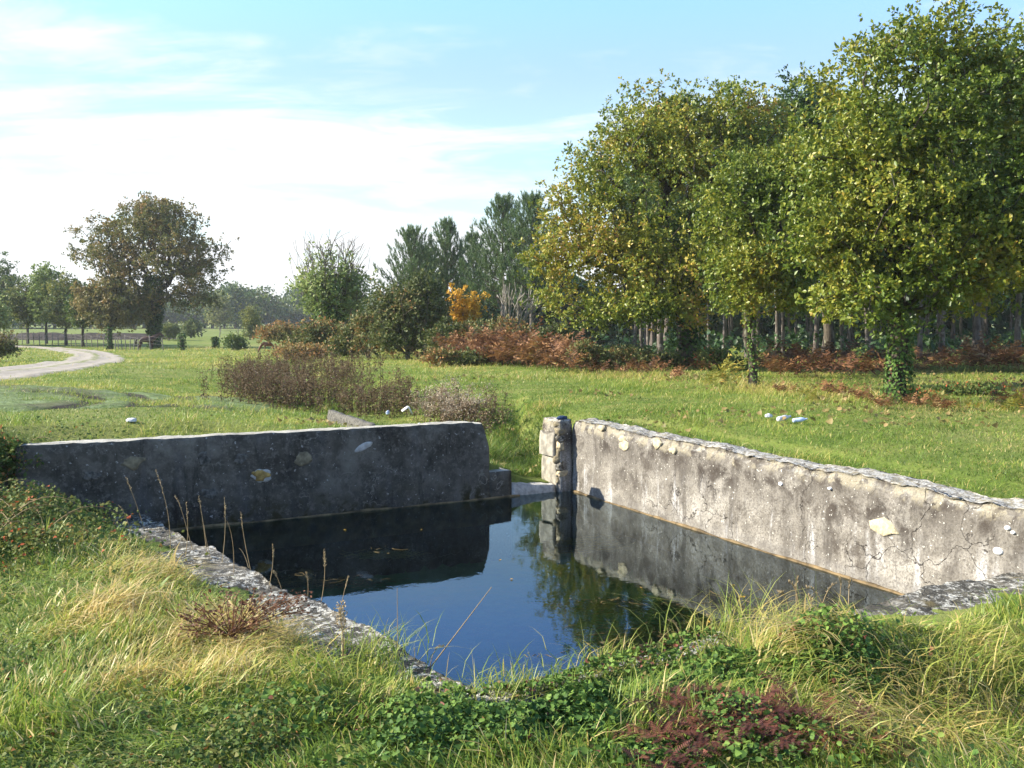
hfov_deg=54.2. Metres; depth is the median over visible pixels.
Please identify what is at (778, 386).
bracken
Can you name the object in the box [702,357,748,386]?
bracken
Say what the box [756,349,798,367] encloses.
bracken
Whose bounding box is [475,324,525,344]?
bracken
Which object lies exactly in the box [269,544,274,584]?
dry stalk
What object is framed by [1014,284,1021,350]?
pine tree
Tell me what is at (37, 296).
tree
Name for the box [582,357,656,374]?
bracken
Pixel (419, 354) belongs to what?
bracken
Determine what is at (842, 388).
bracken
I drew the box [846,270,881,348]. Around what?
pine tree
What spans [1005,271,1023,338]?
pine tree
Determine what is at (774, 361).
bracken
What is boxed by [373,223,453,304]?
pine tree
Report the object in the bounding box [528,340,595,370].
bracken
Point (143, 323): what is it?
tree
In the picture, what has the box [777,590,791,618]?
dry stalk
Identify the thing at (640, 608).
pond weed
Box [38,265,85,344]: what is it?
tree
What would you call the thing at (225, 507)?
dry stalk
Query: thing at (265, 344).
horse
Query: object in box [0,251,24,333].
tree
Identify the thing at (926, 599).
basin wall
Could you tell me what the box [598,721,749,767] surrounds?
bracken
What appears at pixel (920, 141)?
oak tree
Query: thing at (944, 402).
bracken
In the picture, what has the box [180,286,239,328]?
tree
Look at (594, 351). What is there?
shrub
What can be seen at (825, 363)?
bracken
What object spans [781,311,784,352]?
pine tree
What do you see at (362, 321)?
shrub
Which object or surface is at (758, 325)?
pine tree
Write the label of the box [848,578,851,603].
dry stalk
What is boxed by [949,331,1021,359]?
bracken
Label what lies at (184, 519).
dry stalk
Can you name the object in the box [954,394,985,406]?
bracken
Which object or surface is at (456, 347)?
bracken
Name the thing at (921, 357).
bracken
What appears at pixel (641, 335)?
pine tree
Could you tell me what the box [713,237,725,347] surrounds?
pine tree
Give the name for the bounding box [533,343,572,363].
bracken
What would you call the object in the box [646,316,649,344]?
pine tree
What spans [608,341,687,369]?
shrub
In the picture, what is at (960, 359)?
bracken
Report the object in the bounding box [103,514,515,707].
basin wall
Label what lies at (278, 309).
tree
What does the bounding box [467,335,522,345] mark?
bracken
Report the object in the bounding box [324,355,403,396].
weed clump
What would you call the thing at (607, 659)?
ivy cover
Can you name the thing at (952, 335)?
pine tree
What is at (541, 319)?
bracken
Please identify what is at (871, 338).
pine tree
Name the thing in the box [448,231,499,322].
pine tree
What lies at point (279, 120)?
sky
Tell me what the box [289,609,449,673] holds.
grass tuft
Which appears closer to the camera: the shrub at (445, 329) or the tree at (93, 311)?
the shrub at (445, 329)
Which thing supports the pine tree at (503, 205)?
on the ground at (504, 617)
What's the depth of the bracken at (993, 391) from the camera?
14.63 m
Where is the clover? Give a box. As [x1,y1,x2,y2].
[0,618,508,767]
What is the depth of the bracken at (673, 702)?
4.03 m
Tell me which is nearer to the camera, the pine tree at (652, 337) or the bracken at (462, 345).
the bracken at (462, 345)
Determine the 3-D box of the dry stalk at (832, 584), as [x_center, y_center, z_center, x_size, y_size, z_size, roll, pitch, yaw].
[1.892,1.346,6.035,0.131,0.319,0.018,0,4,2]
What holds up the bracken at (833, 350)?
on the ground at (504, 617)
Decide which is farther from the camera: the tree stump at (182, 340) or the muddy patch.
the tree stump at (182, 340)
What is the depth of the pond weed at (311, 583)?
8.09 m
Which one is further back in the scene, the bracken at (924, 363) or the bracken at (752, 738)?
the bracken at (924, 363)
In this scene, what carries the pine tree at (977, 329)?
on the ground at (504, 617)
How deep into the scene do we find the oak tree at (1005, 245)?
14.11 m
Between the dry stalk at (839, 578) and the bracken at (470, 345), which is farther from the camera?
the bracken at (470, 345)
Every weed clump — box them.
[196,356,372,410]
[208,347,378,389]
[307,369,429,418]
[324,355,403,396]
[406,375,496,422]
[462,384,514,436]
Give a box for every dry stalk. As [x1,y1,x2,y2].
[125,477,144,529]
[156,472,170,550]
[174,495,192,549]
[185,502,187,556]
[198,496,206,551]
[222,498,226,561]
[240,513,250,569]
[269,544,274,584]
[321,548,326,600]
[397,601,398,655]
[430,587,491,667]
[667,619,681,644]
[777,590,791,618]
[788,580,800,612]
[794,576,798,615]
[806,585,823,606]
[821,583,836,607]
[837,577,841,609]
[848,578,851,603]
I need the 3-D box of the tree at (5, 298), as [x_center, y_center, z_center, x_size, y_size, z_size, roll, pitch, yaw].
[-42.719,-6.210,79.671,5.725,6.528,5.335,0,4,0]
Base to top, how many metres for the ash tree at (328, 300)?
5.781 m
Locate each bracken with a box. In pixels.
[412,347,426,357]
[429,330,470,345]
[434,334,473,347]
[439,341,480,358]
[444,340,512,364]
[449,338,497,350]
[449,339,495,349]
[459,323,506,340]
[465,327,537,350]
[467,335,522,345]
[470,327,506,342]
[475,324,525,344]
[475,330,552,366]
[487,345,517,364]
[492,328,566,367]
[492,329,534,342]
[505,344,563,365]
[509,333,589,351]
[510,318,574,340]
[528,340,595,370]
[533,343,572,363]
[544,346,592,370]
[548,329,584,347]
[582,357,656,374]
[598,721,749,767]
[617,686,838,759]
[622,356,673,372]
[622,680,734,745]
[654,710,845,767]
[660,365,688,377]
[662,683,777,729]
[670,352,722,370]
[677,688,823,745]
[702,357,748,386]
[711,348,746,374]
[713,670,902,765]
[722,709,811,747]
[731,683,843,720]
[755,338,854,362]
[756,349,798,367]
[756,349,806,376]
[759,339,813,362]
[765,348,848,379]
[769,335,885,366]
[772,343,884,377]
[772,380,797,392]
[793,378,817,394]
[799,341,887,364]
[804,386,833,401]
[810,377,844,390]
[819,694,918,761]
[822,382,859,395]
[827,351,885,375]
[847,383,879,399]
[867,393,902,409]
[876,348,939,364]
[898,391,946,406]
[906,355,954,372]
[913,342,987,365]
[923,347,973,369]
[923,394,959,411]
[935,345,1007,370]
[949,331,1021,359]
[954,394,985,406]
[963,336,1023,371]
[975,340,1023,368]
[984,387,1023,405]
[989,375,1023,410]
[1001,387,1023,412]
[1003,345,1023,367]
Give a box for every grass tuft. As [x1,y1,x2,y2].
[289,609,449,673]
[408,642,572,702]
[461,641,619,700]
[538,616,687,683]
[607,562,898,667]
[668,612,726,636]
[798,591,1023,709]
[855,590,1023,697]
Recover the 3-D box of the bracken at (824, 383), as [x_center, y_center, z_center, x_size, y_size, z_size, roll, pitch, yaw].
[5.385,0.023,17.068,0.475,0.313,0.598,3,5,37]
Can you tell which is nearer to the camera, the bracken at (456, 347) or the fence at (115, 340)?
the bracken at (456, 347)
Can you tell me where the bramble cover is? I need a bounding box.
[0,398,212,603]
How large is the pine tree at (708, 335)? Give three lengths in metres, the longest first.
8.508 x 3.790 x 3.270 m
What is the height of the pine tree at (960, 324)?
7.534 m
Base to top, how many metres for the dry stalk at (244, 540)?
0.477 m
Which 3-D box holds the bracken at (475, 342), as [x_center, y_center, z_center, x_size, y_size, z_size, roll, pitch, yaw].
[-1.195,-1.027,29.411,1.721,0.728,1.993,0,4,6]
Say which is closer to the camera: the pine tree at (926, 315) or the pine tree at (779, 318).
the pine tree at (926, 315)
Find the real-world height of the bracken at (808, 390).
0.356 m
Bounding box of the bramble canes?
[0,437,126,541]
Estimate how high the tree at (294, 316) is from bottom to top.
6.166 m
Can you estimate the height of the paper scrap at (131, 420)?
0.050 m
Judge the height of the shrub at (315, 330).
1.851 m
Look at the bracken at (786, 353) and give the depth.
25.22 m
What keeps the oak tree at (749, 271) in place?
on the ground at (504, 617)
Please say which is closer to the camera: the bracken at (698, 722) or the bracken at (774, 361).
the bracken at (698, 722)
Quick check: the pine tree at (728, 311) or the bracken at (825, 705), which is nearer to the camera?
the bracken at (825, 705)
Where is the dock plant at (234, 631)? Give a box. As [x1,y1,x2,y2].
[165,583,312,646]
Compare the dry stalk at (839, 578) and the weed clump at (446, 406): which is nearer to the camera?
the dry stalk at (839, 578)
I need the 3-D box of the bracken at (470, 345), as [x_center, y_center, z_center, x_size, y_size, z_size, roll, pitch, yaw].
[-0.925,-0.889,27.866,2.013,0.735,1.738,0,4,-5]
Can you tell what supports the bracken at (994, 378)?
on the ground at (504, 617)
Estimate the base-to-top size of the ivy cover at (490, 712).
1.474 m
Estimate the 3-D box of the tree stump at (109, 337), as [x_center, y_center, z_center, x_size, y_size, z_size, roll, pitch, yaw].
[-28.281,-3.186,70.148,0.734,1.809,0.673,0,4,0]
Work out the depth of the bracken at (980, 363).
24.55 m
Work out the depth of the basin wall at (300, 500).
10.74 m
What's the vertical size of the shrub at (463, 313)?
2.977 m
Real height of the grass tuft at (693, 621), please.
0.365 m
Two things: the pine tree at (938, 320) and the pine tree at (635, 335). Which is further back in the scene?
the pine tree at (635, 335)
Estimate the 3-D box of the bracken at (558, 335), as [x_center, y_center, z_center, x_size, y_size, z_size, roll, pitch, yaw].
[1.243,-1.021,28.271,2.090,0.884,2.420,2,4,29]
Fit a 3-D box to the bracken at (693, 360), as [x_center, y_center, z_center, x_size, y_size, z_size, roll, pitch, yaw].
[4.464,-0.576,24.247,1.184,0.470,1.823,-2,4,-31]
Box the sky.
[0,0,1023,315]
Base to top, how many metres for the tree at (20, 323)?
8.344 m
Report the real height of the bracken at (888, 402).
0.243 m
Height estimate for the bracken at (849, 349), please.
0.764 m
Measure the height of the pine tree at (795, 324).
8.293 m
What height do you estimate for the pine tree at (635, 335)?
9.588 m
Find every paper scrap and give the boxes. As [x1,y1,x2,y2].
[126,418,136,421]
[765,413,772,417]
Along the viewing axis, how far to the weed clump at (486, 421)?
15.12 m
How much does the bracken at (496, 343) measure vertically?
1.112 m
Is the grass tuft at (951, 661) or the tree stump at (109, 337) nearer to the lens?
the grass tuft at (951, 661)
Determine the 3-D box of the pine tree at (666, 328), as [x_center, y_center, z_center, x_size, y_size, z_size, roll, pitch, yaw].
[5.375,-5.407,35.137,3.981,9.064,3.604,2,4,27]
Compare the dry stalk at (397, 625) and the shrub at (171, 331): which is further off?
the shrub at (171, 331)
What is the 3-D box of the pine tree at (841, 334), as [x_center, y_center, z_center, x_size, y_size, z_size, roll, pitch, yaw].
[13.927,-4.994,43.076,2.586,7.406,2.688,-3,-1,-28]
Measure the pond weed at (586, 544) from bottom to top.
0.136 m
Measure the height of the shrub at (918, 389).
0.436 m
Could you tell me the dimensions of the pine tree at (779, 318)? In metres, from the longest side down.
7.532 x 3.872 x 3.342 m
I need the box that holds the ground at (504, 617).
[0,323,1023,767]
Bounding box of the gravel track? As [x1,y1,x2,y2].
[0,346,124,380]
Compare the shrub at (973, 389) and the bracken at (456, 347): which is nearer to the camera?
the shrub at (973, 389)
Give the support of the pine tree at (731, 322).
on the ground at (504, 617)
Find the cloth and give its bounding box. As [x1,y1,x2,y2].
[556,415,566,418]
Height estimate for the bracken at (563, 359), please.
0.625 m
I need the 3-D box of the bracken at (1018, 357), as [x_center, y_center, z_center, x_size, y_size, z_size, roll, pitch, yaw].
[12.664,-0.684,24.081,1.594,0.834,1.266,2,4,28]
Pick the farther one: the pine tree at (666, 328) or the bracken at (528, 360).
the pine tree at (666, 328)
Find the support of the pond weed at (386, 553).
in the water
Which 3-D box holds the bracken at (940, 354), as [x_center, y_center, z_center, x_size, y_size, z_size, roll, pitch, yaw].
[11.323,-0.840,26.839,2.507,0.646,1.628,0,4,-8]
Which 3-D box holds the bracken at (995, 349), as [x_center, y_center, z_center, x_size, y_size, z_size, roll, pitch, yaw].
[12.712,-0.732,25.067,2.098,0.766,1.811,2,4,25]
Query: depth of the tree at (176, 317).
229.68 m
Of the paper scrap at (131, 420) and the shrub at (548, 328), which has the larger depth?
the shrub at (548, 328)
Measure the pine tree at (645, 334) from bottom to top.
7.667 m
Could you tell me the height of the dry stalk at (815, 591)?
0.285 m
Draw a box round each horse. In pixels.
[135,332,163,349]
[258,342,276,351]
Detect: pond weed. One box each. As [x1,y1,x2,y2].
[267,572,425,591]
[338,547,426,561]
[474,650,588,670]
[505,652,639,676]
[526,608,759,664]
[527,593,714,618]
[544,534,634,556]
[627,588,868,624]
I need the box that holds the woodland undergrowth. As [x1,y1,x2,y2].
[475,264,1023,358]
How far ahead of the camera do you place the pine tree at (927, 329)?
38.47 m
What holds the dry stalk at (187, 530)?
on the basin wall at (242, 577)
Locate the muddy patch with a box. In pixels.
[0,384,282,411]
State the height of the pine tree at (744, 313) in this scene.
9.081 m
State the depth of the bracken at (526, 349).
25.27 m
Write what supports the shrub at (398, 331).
on the ground at (504, 617)
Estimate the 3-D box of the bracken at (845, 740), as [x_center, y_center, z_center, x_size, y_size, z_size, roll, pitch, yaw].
[1.137,1.339,4.077,0.789,0.162,0.431,3,5,38]
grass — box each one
[0,476,1023,767]
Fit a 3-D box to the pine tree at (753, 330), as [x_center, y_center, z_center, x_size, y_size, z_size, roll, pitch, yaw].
[7.282,-4.291,30.841,3.276,7.302,3.404,-1,1,-30]
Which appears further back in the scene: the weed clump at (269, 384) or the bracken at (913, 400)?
the weed clump at (269, 384)
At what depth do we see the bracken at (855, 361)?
21.70 m
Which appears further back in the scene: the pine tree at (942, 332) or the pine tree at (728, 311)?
the pine tree at (728, 311)
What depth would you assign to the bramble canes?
7.44 m
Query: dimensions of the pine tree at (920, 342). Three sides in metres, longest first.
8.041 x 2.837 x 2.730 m
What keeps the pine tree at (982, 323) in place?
on the ground at (504, 617)
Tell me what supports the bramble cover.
on the ground at (504, 617)
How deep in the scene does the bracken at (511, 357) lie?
27.47 m
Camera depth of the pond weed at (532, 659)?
6.26 m
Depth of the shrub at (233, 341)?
65.72 m
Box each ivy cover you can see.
[135,603,1014,767]
[425,624,751,696]
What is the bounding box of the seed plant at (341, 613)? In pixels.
[333,600,347,665]
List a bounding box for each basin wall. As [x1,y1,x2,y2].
[15,421,555,588]
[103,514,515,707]
[452,572,1023,705]
[539,417,1023,621]
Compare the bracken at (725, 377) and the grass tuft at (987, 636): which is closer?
the grass tuft at (987, 636)
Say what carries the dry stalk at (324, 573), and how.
on the basin wall at (242, 577)
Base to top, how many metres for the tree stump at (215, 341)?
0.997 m
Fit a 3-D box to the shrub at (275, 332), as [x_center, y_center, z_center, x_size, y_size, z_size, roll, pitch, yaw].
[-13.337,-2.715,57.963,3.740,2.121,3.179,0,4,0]
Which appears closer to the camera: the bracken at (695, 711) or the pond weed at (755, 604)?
the bracken at (695, 711)
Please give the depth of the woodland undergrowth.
63.88 m
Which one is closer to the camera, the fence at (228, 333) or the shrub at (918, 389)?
the shrub at (918, 389)
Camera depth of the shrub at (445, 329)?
32.73 m
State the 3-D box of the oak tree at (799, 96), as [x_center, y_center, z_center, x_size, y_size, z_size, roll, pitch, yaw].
[9.306,-4.829,28.916,5.215,8.693,4.775,2,4,29]
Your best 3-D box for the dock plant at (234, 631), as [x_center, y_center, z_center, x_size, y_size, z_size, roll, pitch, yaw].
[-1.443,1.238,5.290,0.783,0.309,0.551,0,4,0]
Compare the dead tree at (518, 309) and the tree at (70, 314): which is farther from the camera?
the tree at (70, 314)
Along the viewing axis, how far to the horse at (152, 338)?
69.20 m
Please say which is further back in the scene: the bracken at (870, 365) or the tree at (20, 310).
the tree at (20, 310)
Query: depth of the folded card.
14.22 m
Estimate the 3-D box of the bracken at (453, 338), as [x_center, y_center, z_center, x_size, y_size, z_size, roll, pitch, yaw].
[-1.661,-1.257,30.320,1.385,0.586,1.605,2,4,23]
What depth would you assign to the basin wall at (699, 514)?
9.14 m
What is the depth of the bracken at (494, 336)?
30.18 m
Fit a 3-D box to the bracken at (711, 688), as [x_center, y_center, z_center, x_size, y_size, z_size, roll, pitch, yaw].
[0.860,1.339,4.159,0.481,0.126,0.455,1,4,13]
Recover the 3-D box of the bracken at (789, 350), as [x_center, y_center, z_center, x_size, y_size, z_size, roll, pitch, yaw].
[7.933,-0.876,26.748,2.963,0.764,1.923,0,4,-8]
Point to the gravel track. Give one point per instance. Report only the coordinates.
(84, 358)
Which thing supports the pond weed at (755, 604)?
in the water
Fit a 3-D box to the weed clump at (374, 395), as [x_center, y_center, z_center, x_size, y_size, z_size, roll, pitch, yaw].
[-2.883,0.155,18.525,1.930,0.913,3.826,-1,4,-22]
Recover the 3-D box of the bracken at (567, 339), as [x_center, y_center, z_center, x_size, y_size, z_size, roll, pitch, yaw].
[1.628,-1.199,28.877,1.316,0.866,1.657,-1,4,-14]
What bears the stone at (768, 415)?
on the ground at (504, 617)
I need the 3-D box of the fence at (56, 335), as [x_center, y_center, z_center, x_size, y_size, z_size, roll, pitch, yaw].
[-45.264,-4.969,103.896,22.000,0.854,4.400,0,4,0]
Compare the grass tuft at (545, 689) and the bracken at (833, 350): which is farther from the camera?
the bracken at (833, 350)
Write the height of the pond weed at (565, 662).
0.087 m
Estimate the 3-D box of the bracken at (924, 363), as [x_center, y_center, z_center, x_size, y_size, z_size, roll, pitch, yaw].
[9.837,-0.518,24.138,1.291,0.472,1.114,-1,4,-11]
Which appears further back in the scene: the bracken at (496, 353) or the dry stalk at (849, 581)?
the bracken at (496, 353)
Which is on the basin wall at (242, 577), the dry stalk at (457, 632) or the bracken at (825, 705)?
the dry stalk at (457, 632)
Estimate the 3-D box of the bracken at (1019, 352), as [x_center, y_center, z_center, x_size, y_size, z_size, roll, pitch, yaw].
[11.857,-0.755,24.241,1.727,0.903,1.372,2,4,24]
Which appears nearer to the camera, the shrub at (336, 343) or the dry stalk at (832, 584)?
the dry stalk at (832, 584)
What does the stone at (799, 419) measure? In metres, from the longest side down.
0.174 x 0.054 x 0.054 m
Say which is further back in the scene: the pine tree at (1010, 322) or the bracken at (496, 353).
the pine tree at (1010, 322)
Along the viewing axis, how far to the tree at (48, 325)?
236.71 m
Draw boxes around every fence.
[0,331,163,349]
[3,332,175,339]
[181,328,242,336]
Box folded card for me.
[401,406,412,413]
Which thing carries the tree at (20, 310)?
on the ground at (504, 617)
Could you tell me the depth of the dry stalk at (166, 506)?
8.13 m
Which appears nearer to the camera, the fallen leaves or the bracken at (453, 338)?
the fallen leaves
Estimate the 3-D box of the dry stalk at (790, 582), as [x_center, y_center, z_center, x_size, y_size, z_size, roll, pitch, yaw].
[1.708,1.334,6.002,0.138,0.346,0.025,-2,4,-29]
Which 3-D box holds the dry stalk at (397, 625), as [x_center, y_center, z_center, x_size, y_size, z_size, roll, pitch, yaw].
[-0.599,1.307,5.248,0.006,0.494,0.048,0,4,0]
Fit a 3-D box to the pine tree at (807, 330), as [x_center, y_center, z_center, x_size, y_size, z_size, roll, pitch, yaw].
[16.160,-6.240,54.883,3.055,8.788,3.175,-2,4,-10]
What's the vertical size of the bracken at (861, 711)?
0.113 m
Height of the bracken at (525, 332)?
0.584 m
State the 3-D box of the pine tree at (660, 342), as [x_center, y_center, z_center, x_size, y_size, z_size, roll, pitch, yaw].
[4.675,-4.688,31.292,3.839,7.997,3.989,0,4,0]
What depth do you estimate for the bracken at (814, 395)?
15.21 m
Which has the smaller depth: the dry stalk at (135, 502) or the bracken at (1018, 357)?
the dry stalk at (135, 502)
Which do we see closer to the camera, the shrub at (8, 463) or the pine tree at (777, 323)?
the shrub at (8, 463)
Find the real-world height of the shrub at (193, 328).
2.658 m
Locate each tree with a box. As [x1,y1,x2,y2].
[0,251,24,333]
[0,287,11,305]
[0,294,12,331]
[1,274,44,343]
[6,319,42,328]
[16,261,64,343]
[37,322,68,327]
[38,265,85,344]
[59,282,98,346]
[61,190,239,347]
[69,271,160,345]
[99,309,171,328]
[162,300,194,326]
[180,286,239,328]
[196,295,241,328]
[203,290,238,329]
[212,278,260,327]
[220,281,253,328]
[231,284,291,327]
[236,302,265,339]
[263,301,294,325]
[271,282,305,313]
[273,305,313,325]
[283,229,379,354]
[359,294,390,311]
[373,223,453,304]
[397,245,451,349]
[414,216,479,325]
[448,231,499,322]
[456,191,533,323]
[490,188,558,332]
[496,276,541,332]
[511,68,823,366]
[608,107,707,354]
[608,169,642,347]
[613,258,637,345]
[618,104,703,351]
[618,206,662,345]
[644,321,645,344]
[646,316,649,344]
[681,129,839,386]
[694,275,718,347]
[709,283,737,343]
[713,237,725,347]
[728,103,755,357]
[728,281,732,346]
[744,143,786,350]
[746,64,928,355]
[756,305,759,348]
[757,0,1023,404]
[768,289,780,334]
[775,290,779,350]
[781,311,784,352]
[790,81,834,355]
[791,285,797,344]
[806,312,808,346]
[809,280,813,348]
[839,283,843,350]
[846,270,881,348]
[850,312,853,341]
[864,303,869,345]
[866,214,907,353]
[908,111,942,360]
[915,246,951,351]
[917,283,941,333]
[937,310,939,335]
[938,142,971,356]
[943,39,1023,253]
[949,87,999,360]
[950,311,955,344]
[956,117,1023,295]
[959,300,962,339]
[960,255,1006,343]
[972,300,974,332]
[984,269,1002,344]
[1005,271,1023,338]
[1006,274,1014,342]
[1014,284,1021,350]
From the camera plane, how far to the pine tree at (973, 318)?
51.22 m
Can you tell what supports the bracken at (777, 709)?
on the ground at (504, 617)
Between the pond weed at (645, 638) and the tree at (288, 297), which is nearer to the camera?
the pond weed at (645, 638)
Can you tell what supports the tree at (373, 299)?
on the ground at (504, 617)
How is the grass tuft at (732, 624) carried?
on the ground at (504, 617)
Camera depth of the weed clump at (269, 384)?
19.37 m
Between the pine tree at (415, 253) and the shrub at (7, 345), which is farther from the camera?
the pine tree at (415, 253)
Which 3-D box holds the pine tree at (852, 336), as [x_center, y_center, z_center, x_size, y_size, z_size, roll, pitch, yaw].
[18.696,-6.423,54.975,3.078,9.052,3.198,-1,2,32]
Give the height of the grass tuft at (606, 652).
0.230 m
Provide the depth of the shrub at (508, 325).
31.70 m
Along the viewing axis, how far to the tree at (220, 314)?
188.70 m
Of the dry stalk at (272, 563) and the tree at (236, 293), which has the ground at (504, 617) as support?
the tree at (236, 293)
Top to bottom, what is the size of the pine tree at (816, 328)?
9.823 m
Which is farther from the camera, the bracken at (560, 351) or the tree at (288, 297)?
the tree at (288, 297)
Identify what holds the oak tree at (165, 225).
on the ground at (504, 617)
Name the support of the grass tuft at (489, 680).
on the ground at (504, 617)
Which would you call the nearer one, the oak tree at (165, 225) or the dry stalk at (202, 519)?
the dry stalk at (202, 519)
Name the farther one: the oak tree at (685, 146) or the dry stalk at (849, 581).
the oak tree at (685, 146)
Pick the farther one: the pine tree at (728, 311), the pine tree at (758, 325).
the pine tree at (728, 311)
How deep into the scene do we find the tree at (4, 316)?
73.89 m
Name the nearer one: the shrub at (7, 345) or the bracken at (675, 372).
the bracken at (675, 372)
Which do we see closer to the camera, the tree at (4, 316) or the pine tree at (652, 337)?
the pine tree at (652, 337)
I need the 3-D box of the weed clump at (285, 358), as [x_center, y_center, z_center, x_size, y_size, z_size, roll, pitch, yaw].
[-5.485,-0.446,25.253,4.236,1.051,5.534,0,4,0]
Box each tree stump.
[104,326,113,349]
[177,333,186,349]
[210,336,219,347]
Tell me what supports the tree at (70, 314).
on the ground at (504, 617)
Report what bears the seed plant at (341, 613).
on the ground at (504, 617)
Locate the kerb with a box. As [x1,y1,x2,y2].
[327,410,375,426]
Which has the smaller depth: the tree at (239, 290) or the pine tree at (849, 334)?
the pine tree at (849, 334)
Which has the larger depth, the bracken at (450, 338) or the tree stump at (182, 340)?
the tree stump at (182, 340)
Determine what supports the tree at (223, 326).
on the ground at (504, 617)
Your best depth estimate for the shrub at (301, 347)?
32.69 m
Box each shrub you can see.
[0,330,26,359]
[0,424,43,493]
[161,320,185,339]
[178,315,206,337]
[217,331,250,350]
[250,319,302,344]
[267,339,331,363]
[283,315,352,351]
[319,314,362,357]
[342,303,389,358]
[358,261,466,359]
[417,316,481,361]
[419,343,545,367]
[445,282,490,324]
[460,313,540,345]
[530,317,579,356]
[563,337,623,370]
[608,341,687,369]
[689,343,758,370]
[907,385,942,401]
[934,379,1007,395]
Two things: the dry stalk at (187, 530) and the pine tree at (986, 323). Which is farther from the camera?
the pine tree at (986, 323)
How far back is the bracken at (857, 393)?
15.41 m
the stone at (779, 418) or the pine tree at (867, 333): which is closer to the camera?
the stone at (779, 418)
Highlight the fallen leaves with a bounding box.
[277,363,1023,471]
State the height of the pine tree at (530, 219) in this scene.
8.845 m
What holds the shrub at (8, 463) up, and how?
on the ground at (504, 617)
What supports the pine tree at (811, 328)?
on the ground at (504, 617)
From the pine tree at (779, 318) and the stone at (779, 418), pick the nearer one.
the stone at (779, 418)
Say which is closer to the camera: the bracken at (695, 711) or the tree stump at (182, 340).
the bracken at (695, 711)
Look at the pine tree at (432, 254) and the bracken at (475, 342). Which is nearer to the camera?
the bracken at (475, 342)
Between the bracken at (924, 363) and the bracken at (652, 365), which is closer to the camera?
the bracken at (652, 365)
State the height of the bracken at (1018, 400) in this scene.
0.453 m
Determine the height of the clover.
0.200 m
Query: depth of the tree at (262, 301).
219.38 m
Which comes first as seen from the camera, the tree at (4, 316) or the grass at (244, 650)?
the grass at (244, 650)
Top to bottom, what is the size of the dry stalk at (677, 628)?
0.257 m
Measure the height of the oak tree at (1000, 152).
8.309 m
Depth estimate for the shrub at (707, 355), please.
23.86 m
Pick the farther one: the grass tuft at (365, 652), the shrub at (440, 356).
the shrub at (440, 356)
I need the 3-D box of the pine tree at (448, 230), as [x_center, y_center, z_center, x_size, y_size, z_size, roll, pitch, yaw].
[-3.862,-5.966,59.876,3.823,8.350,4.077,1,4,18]

